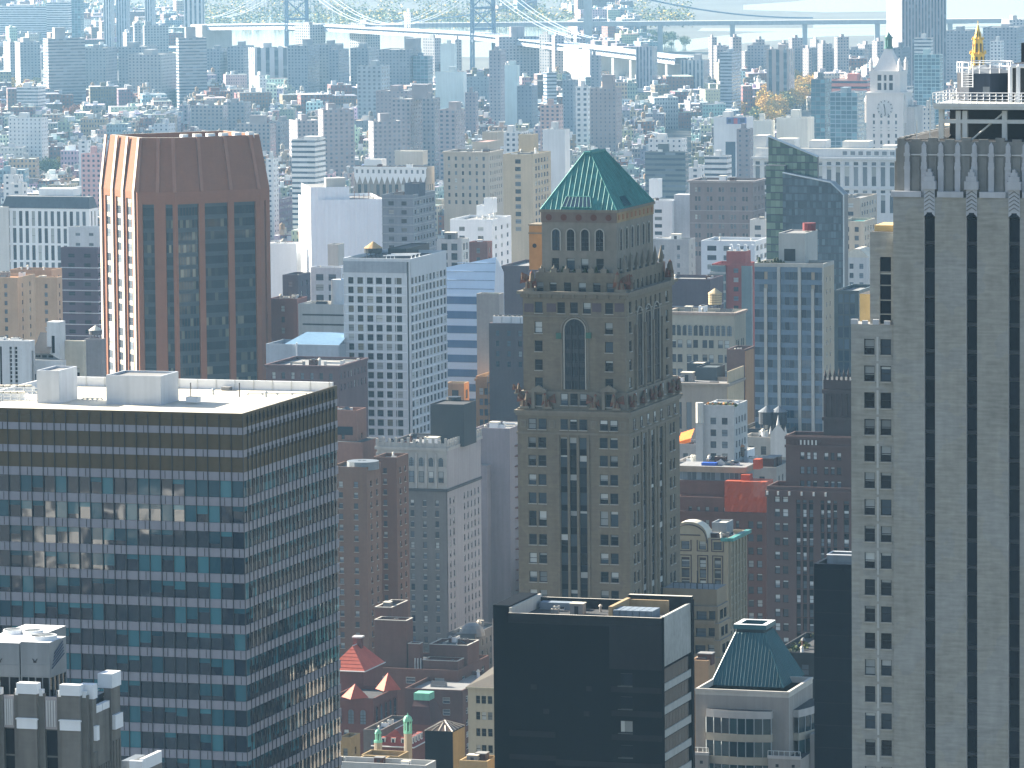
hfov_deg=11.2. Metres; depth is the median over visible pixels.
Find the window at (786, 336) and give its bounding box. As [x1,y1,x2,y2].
[785,335,788,342]
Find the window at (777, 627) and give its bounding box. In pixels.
[775,623,780,631]
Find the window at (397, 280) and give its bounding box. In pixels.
[395,278,401,283]
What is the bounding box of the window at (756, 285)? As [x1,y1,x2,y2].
[755,284,758,291]
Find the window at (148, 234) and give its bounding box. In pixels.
[147,233,150,240]
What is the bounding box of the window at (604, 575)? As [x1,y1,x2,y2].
[600,572,608,583]
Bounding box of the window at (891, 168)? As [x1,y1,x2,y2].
[890,167,893,185]
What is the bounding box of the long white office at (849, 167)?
[751,134,896,223]
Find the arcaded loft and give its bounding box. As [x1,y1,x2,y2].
[672,304,747,376]
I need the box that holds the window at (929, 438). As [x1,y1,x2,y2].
[925,434,934,456]
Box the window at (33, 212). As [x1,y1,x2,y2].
[32,211,34,225]
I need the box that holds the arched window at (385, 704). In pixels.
[384,701,387,718]
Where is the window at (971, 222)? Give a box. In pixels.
[967,218,976,241]
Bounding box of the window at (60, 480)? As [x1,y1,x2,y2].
[56,476,65,492]
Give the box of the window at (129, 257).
[128,256,131,263]
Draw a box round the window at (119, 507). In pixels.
[115,503,124,519]
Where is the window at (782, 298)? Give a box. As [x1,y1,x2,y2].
[781,297,784,304]
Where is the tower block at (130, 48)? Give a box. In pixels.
[118,42,156,87]
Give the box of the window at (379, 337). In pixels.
[377,334,382,340]
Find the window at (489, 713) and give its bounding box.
[488,712,491,719]
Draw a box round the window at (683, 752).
[682,750,684,764]
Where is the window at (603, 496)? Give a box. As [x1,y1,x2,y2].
[599,493,608,504]
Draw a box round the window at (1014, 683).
[1009,678,1019,700]
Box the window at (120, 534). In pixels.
[115,529,125,544]
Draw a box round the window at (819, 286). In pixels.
[818,285,821,292]
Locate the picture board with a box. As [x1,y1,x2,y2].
[726,117,746,123]
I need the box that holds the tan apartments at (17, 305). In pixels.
[0,271,35,343]
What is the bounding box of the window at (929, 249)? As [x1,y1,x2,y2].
[925,245,934,267]
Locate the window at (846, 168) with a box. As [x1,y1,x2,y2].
[845,167,848,185]
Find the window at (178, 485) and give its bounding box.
[173,479,183,495]
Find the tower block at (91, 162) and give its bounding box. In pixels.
[81,146,105,208]
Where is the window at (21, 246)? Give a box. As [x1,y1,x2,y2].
[20,245,22,259]
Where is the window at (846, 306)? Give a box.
[844,304,848,313]
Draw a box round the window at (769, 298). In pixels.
[768,297,771,304]
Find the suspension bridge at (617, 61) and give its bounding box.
[191,0,693,78]
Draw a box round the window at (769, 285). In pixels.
[768,284,771,291]
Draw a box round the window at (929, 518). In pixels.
[925,514,934,536]
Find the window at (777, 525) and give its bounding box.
[775,523,779,531]
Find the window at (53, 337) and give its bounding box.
[52,336,54,352]
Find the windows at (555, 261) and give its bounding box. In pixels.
[527,257,677,594]
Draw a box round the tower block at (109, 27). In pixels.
[103,0,114,46]
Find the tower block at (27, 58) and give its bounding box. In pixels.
[14,37,40,85]
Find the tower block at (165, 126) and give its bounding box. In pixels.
[154,119,174,132]
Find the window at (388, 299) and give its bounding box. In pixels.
[386,297,391,302]
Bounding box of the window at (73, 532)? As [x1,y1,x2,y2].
[68,527,78,543]
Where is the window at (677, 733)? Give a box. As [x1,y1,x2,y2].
[676,731,678,745]
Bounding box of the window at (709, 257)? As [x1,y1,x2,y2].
[707,255,715,259]
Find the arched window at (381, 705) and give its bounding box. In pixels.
[379,703,382,720]
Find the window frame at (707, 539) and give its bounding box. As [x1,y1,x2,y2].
[697,539,707,551]
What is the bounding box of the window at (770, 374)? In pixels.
[768,372,772,379]
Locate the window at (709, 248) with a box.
[707,246,715,250]
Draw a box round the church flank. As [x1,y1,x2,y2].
[363,715,405,752]
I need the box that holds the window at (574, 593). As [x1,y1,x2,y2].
[571,590,577,597]
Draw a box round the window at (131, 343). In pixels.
[130,342,133,349]
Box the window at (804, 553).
[802,552,806,560]
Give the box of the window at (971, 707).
[967,703,976,725]
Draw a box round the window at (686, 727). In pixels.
[685,725,687,740]
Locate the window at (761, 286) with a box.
[759,284,763,291]
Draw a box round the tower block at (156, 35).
[143,21,168,52]
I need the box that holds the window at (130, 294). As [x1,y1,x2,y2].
[129,293,132,300]
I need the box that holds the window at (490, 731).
[488,729,492,736]
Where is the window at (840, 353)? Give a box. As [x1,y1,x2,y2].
[838,351,842,360]
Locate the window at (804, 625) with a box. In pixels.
[803,624,806,631]
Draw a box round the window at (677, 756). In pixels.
[676,754,678,767]
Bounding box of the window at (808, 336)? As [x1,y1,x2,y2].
[807,335,810,342]
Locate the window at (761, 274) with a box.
[759,272,763,278]
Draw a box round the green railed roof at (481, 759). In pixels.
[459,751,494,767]
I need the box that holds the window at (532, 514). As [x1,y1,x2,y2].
[529,511,536,526]
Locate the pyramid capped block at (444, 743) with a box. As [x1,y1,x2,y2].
[425,720,464,767]
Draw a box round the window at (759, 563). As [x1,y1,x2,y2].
[757,561,762,568]
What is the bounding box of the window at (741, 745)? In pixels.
[738,742,744,756]
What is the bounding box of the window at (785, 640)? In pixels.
[783,638,788,643]
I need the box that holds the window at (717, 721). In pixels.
[714,717,720,732]
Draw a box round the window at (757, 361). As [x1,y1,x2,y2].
[755,359,759,366]
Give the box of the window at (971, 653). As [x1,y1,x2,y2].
[967,649,976,671]
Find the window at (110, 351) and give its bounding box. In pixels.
[109,350,112,357]
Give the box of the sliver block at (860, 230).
[848,218,874,252]
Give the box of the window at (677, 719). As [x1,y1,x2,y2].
[676,708,678,722]
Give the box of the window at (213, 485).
[208,480,218,496]
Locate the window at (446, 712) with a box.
[442,709,449,715]
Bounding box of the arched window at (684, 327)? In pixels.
[682,324,687,335]
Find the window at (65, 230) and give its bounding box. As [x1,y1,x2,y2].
[64,229,66,242]
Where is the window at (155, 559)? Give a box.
[151,555,160,571]
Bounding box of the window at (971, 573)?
[967,569,976,591]
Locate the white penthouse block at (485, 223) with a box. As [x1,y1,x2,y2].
[450,197,511,264]
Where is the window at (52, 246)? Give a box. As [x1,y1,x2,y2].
[51,245,54,259]
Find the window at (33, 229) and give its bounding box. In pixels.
[32,228,34,242]
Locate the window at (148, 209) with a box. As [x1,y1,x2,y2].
[147,208,150,215]
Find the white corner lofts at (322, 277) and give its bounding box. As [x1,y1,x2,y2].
[311,243,343,300]
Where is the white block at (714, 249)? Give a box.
[701,237,765,274]
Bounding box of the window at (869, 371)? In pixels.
[863,366,875,382]
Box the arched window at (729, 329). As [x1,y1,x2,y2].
[726,325,732,335]
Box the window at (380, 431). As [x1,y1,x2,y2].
[378,429,383,434]
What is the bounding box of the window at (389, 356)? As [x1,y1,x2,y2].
[387,354,391,359]
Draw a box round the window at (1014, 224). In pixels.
[1009,219,1019,241]
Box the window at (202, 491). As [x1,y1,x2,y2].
[197,480,207,496]
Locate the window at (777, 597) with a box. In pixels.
[774,594,780,602]
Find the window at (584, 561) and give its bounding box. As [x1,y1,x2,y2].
[581,553,587,564]
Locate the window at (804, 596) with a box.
[802,595,806,603]
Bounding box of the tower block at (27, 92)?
[17,82,45,106]
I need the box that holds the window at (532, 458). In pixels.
[529,455,536,466]
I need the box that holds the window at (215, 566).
[210,557,220,573]
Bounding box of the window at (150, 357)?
[149,356,152,363]
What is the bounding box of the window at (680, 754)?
[679,752,681,766]
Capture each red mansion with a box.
[340,635,385,691]
[340,673,400,756]
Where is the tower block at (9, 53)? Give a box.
[3,38,15,86]
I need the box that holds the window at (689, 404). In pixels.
[687,402,691,428]
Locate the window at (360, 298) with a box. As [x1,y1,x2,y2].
[358,296,362,302]
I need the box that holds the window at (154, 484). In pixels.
[149,479,159,494]
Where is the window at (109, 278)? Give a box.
[108,277,111,284]
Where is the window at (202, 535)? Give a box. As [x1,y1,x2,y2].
[197,531,207,547]
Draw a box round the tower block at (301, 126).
[289,114,317,170]
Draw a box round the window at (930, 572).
[925,568,934,590]
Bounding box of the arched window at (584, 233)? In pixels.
[580,228,589,250]
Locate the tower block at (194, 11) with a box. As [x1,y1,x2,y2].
[184,0,204,37]
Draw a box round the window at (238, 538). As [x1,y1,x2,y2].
[233,532,243,548]
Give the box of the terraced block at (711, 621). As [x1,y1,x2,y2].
[663,571,731,672]
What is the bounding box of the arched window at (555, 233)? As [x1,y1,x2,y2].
[551,228,560,249]
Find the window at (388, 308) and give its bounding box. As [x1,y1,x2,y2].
[386,306,391,312]
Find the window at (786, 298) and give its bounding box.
[785,297,788,304]
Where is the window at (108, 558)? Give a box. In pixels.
[104,554,113,569]
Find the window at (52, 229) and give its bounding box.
[51,228,53,242]
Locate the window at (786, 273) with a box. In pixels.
[785,272,788,279]
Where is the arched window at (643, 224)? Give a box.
[641,222,644,244]
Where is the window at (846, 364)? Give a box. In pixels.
[844,362,848,372]
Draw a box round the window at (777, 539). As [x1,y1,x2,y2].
[774,537,779,545]
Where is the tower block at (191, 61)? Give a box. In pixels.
[176,27,206,108]
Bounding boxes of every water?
[205,14,567,56]
[663,28,982,51]
[698,24,979,31]
[743,0,1023,26]
[813,24,886,27]
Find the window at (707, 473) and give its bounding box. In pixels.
[706,472,709,479]
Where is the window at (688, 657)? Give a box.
[687,655,689,669]
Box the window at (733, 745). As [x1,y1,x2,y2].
[730,742,736,756]
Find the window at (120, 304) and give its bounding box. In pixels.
[119,303,122,310]
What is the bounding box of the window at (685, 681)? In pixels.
[684,680,686,694]
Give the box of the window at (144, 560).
[139,555,149,570]
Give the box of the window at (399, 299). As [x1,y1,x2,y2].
[395,297,401,302]
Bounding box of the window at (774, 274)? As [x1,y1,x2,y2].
[772,272,776,278]
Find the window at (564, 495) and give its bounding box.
[561,492,567,504]
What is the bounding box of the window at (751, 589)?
[749,587,753,593]
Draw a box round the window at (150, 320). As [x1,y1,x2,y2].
[149,319,152,326]
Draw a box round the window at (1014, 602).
[1009,597,1019,619]
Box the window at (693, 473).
[692,472,695,479]
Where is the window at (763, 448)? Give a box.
[761,446,765,454]
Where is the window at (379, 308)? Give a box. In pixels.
[376,306,381,311]
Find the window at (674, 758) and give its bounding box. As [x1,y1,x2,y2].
[673,756,675,767]
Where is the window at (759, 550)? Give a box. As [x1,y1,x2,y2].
[757,548,762,555]
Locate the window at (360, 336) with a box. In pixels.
[358,334,363,339]
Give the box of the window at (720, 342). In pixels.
[717,340,722,348]
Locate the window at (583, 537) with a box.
[581,535,586,546]
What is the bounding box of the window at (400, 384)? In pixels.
[396,382,402,388]
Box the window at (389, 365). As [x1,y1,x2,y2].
[387,363,391,368]
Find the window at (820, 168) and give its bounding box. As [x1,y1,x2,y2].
[819,167,821,177]
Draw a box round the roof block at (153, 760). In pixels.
[121,750,161,767]
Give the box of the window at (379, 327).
[377,325,382,330]
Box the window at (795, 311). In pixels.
[794,310,797,317]
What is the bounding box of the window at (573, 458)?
[570,455,576,466]
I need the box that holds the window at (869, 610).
[863,606,875,622]
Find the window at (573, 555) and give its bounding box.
[571,553,576,564]
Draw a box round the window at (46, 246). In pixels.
[45,245,47,259]
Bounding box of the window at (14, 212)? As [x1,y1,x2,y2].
[13,211,15,225]
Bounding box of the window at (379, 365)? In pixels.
[377,363,382,368]
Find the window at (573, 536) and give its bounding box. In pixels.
[571,534,576,545]
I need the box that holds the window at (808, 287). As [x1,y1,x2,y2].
[806,285,810,292]
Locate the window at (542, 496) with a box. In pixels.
[538,493,546,504]
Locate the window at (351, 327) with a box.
[349,324,353,330]
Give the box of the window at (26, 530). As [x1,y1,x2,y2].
[22,526,31,541]
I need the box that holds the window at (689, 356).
[686,354,691,362]
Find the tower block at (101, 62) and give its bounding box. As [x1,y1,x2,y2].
[85,44,117,88]
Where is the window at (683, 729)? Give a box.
[682,727,684,741]
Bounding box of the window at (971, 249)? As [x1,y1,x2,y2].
[967,245,976,268]
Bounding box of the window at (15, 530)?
[10,525,20,541]
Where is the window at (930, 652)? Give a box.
[926,648,934,670]
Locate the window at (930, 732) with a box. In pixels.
[926,728,934,750]
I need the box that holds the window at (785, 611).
[783,609,788,617]
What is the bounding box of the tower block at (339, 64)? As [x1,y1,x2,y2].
[329,44,348,83]
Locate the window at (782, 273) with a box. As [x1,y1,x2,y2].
[781,272,784,279]
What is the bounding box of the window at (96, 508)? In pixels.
[91,502,101,518]
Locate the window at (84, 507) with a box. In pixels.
[79,502,89,518]
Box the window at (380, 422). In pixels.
[378,419,383,425]
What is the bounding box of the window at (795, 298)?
[794,297,797,304]
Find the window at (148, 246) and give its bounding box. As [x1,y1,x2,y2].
[147,245,150,252]
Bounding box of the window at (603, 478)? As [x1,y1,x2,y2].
[599,475,607,485]
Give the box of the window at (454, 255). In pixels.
[451,253,456,259]
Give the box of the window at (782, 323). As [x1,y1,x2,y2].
[781,322,784,329]
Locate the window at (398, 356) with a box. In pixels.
[396,354,401,359]
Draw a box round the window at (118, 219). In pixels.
[117,217,120,225]
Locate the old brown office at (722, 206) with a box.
[687,175,765,274]
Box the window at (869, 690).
[864,686,875,702]
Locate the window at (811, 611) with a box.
[810,610,813,618]
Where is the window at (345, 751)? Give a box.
[343,748,347,755]
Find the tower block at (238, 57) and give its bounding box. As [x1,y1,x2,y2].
[227,41,253,87]
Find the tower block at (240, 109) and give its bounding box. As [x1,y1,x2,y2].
[223,98,250,130]
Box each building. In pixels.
[0,114,18,124]
[0,131,8,145]
[0,143,25,157]
[0,157,7,168]
[0,166,28,187]
[0,184,3,203]
[3,157,10,167]
[4,115,15,126]
[4,154,13,159]
[9,153,38,177]
[29,178,37,187]
[36,184,47,188]
[38,173,62,184]
[40,170,67,182]
[48,129,67,138]
[48,142,66,170]
[48,181,77,187]
[49,133,66,144]
[56,164,78,177]
[58,117,72,138]
[60,145,78,168]
[64,167,75,182]
[67,135,80,143]
[67,166,76,177]
[69,133,86,138]
[73,127,79,135]
[80,110,108,135]
[87,130,96,139]
[91,136,99,144]
[95,138,103,145]
[96,143,106,154]
[97,125,106,137]
[107,118,130,139]
[123,112,140,121]
[123,127,133,133]
[128,119,138,130]
[138,127,144,133]
[139,118,155,129]
[145,114,154,129]
[145,126,153,132]
[164,113,176,131]
[175,113,180,131]
[188,126,201,131]
[251,104,260,114]
[267,116,278,122]
[270,235,290,241]
[276,143,289,163]
[278,152,288,165]
[278,164,290,172]
[279,100,295,118]
[279,169,291,184]
[279,181,288,196]
[279,193,292,231]
[279,223,290,238]
[298,177,401,271]
[326,170,335,176]
[342,166,353,185]
[343,104,353,108]
[344,173,350,192]
[354,111,375,130]
[354,124,359,149]
[355,155,365,166]
[356,144,368,159]
[359,136,366,143]
[360,128,366,135]
[435,181,443,193]
[435,198,443,233]
[447,257,503,399]
[465,133,471,144]
[472,134,481,141]
[478,109,488,118]
[478,124,493,134]
[478,129,481,137]
[486,118,494,124]
[492,121,508,130]
[515,119,529,130]
[521,126,533,133]
[570,134,575,149]
[570,149,576,167]
[577,146,594,159]
[611,151,632,161]
[612,142,627,154]
[616,157,627,166]
[621,164,638,178]
[622,104,641,119]
[622,117,631,128]
[622,120,632,139]
[624,135,642,150]
[627,100,641,108]
[628,160,636,166]
[630,106,638,119]
[630,111,639,124]
[632,133,638,142]
[632,144,642,158]
[633,124,642,137]
[633,158,644,166]
[635,112,654,134]
[638,135,643,144]
[640,144,647,159]
[642,100,652,111]
[642,105,663,127]
[644,134,652,144]
[655,120,664,132]
[659,107,664,127]
[691,106,700,117]
[691,116,706,122]
[691,120,702,127]
[691,123,700,140]
[691,129,698,140]
[691,138,700,150]
[691,146,705,155]
[691,150,704,166]
[700,118,713,133]
[701,121,710,134]
[701,132,711,144]
[702,142,709,150]
[703,101,725,119]
[706,137,713,154]
[708,112,713,121]
[945,112,949,118]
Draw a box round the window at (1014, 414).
[1009,409,1019,431]
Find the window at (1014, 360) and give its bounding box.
[1009,354,1019,377]
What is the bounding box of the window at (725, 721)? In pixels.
[722,718,728,733]
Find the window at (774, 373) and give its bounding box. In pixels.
[773,372,776,379]
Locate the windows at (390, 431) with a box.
[379,270,445,441]
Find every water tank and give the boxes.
[89,325,101,337]
[364,241,381,257]
[708,288,721,307]
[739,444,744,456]
[758,406,772,428]
[773,406,787,428]
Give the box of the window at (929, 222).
[925,218,934,240]
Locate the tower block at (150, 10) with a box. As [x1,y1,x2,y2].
[145,0,155,24]
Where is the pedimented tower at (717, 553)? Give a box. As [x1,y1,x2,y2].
[680,519,750,637]
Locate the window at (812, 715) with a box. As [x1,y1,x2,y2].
[811,714,813,728]
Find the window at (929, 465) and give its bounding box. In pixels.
[925,460,934,483]
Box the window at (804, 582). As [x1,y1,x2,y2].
[802,581,806,589]
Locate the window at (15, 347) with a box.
[15,347,17,384]
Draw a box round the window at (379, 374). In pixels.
[377,372,382,378]
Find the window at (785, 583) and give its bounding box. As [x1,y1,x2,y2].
[782,580,788,588]
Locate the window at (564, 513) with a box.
[561,510,567,526]
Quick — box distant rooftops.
[0,0,956,665]
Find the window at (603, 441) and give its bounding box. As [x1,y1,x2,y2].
[599,438,607,448]
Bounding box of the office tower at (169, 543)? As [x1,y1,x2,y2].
[0,366,341,767]
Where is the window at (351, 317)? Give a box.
[349,315,353,320]
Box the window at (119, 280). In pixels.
[118,279,121,286]
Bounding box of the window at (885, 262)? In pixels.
[880,257,890,271]
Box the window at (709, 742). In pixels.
[707,740,713,754]
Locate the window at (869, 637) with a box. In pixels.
[864,632,875,649]
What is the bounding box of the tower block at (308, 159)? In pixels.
[292,136,325,229]
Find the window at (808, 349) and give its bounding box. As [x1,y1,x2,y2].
[807,348,810,355]
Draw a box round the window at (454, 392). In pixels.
[452,390,458,395]
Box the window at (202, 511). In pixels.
[197,506,207,521]
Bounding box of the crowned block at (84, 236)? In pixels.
[69,225,99,246]
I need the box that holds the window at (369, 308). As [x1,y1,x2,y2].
[367,306,372,311]
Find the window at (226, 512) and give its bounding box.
[221,506,231,522]
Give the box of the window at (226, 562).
[222,557,232,573]
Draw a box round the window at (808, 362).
[807,360,810,367]
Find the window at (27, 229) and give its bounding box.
[26,228,28,242]
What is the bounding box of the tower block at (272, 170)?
[266,151,278,237]
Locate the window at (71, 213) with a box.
[70,212,72,225]
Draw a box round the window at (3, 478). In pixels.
[0,475,7,490]
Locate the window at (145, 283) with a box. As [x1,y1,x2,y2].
[144,282,147,289]
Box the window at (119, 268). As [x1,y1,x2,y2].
[118,266,121,274]
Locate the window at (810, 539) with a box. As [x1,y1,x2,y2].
[808,538,813,546]
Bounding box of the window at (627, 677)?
[624,673,631,685]
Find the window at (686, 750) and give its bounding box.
[685,748,687,763]
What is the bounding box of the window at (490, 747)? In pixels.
[488,745,492,752]
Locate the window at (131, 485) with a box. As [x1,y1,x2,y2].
[126,478,136,494]
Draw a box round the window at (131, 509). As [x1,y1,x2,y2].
[126,504,136,519]
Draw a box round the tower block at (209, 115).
[191,100,227,130]
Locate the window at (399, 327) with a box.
[395,325,401,331]
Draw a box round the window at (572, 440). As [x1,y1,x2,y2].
[570,438,575,448]
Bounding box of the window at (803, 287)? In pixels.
[801,285,805,292]
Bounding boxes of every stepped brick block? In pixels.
[374,599,488,715]
[405,669,484,756]
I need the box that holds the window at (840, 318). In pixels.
[838,315,842,325]
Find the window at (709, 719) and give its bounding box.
[707,717,712,732]
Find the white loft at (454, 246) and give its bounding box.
[437,232,468,266]
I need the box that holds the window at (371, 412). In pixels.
[369,410,373,415]
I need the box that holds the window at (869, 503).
[863,499,875,515]
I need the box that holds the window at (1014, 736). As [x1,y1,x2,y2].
[1009,731,1019,753]
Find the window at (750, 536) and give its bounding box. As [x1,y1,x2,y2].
[748,534,753,541]
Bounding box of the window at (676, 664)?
[675,662,677,676]
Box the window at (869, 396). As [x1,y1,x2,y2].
[863,392,875,408]
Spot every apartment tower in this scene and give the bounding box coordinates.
[335,406,377,463]
[337,459,381,657]
[373,452,409,616]
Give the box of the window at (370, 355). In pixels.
[368,353,373,359]
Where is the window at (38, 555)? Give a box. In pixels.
[34,551,43,567]
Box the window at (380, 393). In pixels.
[378,391,382,396]
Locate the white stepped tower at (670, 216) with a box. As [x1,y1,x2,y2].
[649,178,689,238]
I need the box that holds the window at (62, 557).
[57,552,67,567]
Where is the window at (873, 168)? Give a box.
[872,167,875,185]
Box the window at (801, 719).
[799,716,804,732]
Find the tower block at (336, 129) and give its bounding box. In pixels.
[318,103,354,176]
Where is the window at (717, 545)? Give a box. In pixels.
[713,542,721,550]
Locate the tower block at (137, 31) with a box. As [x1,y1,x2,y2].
[133,21,141,45]
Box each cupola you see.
[374,729,381,749]
[403,713,412,758]
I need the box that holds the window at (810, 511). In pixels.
[809,510,812,517]
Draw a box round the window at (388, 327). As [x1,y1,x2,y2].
[386,325,391,331]
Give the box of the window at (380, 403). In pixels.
[378,401,383,406]
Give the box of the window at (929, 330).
[925,326,934,348]
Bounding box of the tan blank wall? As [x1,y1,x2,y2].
[476,292,503,374]
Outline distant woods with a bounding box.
[16,0,695,28]
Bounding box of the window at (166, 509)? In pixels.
[162,505,171,520]
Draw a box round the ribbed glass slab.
[754,222,833,431]
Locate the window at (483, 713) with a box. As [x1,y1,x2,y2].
[482,712,485,719]
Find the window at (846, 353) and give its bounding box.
[844,351,848,360]
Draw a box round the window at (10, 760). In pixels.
[6,755,14,767]
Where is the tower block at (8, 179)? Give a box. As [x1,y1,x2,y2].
[3,167,22,200]
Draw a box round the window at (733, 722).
[730,718,736,733]
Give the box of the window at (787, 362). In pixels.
[785,360,789,367]
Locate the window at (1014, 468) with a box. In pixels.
[1009,463,1019,485]
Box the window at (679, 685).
[678,683,680,697]
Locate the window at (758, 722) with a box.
[754,719,761,734]
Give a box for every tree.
[39,156,55,172]
[39,158,55,170]
[52,159,60,169]
[68,104,79,114]
[668,32,678,41]
[681,37,690,49]
[741,100,746,113]
[744,106,765,119]
[754,91,768,100]
[755,94,770,104]
[757,98,770,109]
[761,105,775,119]
[766,99,779,110]
[766,101,783,113]
[770,110,785,119]
[772,96,784,113]
[775,97,789,116]
[779,91,795,101]
[783,96,793,116]
[787,88,803,108]
[798,78,810,84]
[798,84,810,95]
[798,86,810,109]
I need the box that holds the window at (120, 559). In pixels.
[115,554,125,569]
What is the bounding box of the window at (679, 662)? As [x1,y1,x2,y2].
[678,660,680,675]
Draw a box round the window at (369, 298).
[367,296,372,302]
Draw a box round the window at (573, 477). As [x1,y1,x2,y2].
[570,474,576,485]
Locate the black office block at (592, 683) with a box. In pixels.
[493,592,694,767]
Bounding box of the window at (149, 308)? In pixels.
[148,307,151,314]
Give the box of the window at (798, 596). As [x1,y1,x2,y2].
[796,595,800,603]
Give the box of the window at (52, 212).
[51,211,53,225]
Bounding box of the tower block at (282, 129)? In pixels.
[269,116,288,153]
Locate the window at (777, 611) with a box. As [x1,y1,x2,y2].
[774,609,779,616]
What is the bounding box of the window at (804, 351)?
[802,348,806,354]
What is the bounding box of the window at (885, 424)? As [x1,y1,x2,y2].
[879,419,891,436]
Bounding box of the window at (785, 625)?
[782,623,788,631]
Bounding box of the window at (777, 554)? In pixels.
[774,552,779,559]
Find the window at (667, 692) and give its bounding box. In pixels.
[666,690,668,705]
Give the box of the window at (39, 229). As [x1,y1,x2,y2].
[38,228,41,242]
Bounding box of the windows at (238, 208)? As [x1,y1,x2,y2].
[166,205,256,379]
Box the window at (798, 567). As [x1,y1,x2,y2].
[796,566,800,574]
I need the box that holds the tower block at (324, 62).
[319,40,343,92]
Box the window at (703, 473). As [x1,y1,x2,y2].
[702,472,705,479]
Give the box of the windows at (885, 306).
[880,301,890,323]
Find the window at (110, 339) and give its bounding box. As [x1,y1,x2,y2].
[109,338,112,345]
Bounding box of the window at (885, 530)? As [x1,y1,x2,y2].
[880,526,891,543]
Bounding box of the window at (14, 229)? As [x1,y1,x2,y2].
[13,228,15,242]
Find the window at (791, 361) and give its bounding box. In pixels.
[790,360,793,367]
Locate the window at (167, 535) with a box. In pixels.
[162,530,172,546]
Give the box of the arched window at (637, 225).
[636,223,639,245]
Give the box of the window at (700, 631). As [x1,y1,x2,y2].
[697,628,705,636]
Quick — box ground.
[0,0,985,166]
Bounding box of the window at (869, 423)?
[863,419,875,435]
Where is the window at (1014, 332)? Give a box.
[1009,327,1019,350]
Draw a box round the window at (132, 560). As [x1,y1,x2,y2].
[127,554,137,570]
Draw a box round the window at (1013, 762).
[1009,758,1019,767]
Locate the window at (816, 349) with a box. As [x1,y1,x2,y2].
[815,348,818,355]
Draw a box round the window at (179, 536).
[174,530,184,546]
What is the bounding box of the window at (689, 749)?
[688,746,690,761]
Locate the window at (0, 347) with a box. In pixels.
[0,347,1,384]
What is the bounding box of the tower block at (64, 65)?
[43,27,85,105]
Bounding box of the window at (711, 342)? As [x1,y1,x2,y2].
[708,340,713,348]
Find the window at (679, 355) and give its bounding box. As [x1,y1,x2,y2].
[677,354,682,362]
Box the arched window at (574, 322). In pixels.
[563,318,586,389]
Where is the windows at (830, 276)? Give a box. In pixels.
[826,276,830,368]
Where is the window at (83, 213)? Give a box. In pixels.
[82,212,85,225]
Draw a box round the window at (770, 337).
[768,335,772,341]
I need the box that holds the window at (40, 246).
[39,245,41,259]
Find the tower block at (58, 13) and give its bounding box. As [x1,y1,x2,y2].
[46,0,71,31]
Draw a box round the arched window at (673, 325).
[672,324,676,334]
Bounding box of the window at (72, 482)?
[67,476,77,492]
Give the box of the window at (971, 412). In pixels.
[967,408,976,430]
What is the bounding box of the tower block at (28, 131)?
[8,112,48,177]
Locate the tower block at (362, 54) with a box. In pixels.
[350,43,377,85]
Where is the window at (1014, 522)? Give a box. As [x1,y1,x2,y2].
[1009,517,1019,539]
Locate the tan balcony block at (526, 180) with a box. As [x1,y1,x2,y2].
[503,134,550,262]
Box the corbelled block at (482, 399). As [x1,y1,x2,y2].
[474,372,489,426]
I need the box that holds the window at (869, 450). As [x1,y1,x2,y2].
[863,446,875,462]
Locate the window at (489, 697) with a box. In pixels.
[488,696,491,703]
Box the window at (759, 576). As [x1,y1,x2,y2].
[756,574,762,581]
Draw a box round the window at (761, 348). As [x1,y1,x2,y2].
[760,347,763,354]
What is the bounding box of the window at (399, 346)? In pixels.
[397,344,401,350]
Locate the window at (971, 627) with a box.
[967,622,976,645]
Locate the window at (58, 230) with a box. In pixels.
[57,228,60,242]
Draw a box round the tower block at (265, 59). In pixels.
[249,43,287,83]
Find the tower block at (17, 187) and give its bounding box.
[10,175,26,194]
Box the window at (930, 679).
[926,674,934,696]
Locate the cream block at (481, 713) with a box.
[465,666,493,754]
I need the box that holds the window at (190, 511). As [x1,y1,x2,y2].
[185,505,195,521]
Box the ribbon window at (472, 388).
[469,384,475,391]
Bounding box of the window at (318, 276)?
[316,274,322,279]
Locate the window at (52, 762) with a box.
[47,757,57,767]
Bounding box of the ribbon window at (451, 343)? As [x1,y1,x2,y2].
[447,340,476,347]
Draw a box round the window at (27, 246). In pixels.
[26,245,28,259]
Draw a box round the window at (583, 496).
[580,493,586,504]
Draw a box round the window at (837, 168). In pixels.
[836,167,839,184]
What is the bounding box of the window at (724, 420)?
[722,418,727,424]
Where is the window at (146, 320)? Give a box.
[145,319,148,326]
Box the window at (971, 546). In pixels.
[967,542,976,564]
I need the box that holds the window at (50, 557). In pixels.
[45,552,55,567]
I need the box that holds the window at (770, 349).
[768,347,772,354]
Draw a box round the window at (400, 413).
[396,410,402,416]
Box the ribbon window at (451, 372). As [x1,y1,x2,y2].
[448,369,476,376]
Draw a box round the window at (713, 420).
[711,418,715,423]
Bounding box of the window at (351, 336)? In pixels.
[349,334,353,339]
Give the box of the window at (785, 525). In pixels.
[782,523,788,531]
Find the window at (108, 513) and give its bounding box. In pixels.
[103,503,113,518]
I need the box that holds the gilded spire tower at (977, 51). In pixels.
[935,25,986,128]
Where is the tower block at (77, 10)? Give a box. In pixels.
[71,0,83,37]
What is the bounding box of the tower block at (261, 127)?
[236,115,275,157]
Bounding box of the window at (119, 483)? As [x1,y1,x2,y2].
[114,478,124,493]
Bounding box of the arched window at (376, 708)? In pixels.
[375,706,378,722]
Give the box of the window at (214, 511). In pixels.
[209,506,219,522]
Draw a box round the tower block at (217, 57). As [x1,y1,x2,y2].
[207,45,226,83]
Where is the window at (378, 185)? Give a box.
[376,184,379,195]
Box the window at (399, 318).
[395,316,401,321]
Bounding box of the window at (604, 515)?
[599,511,608,527]
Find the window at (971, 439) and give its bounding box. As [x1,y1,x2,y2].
[967,435,976,457]

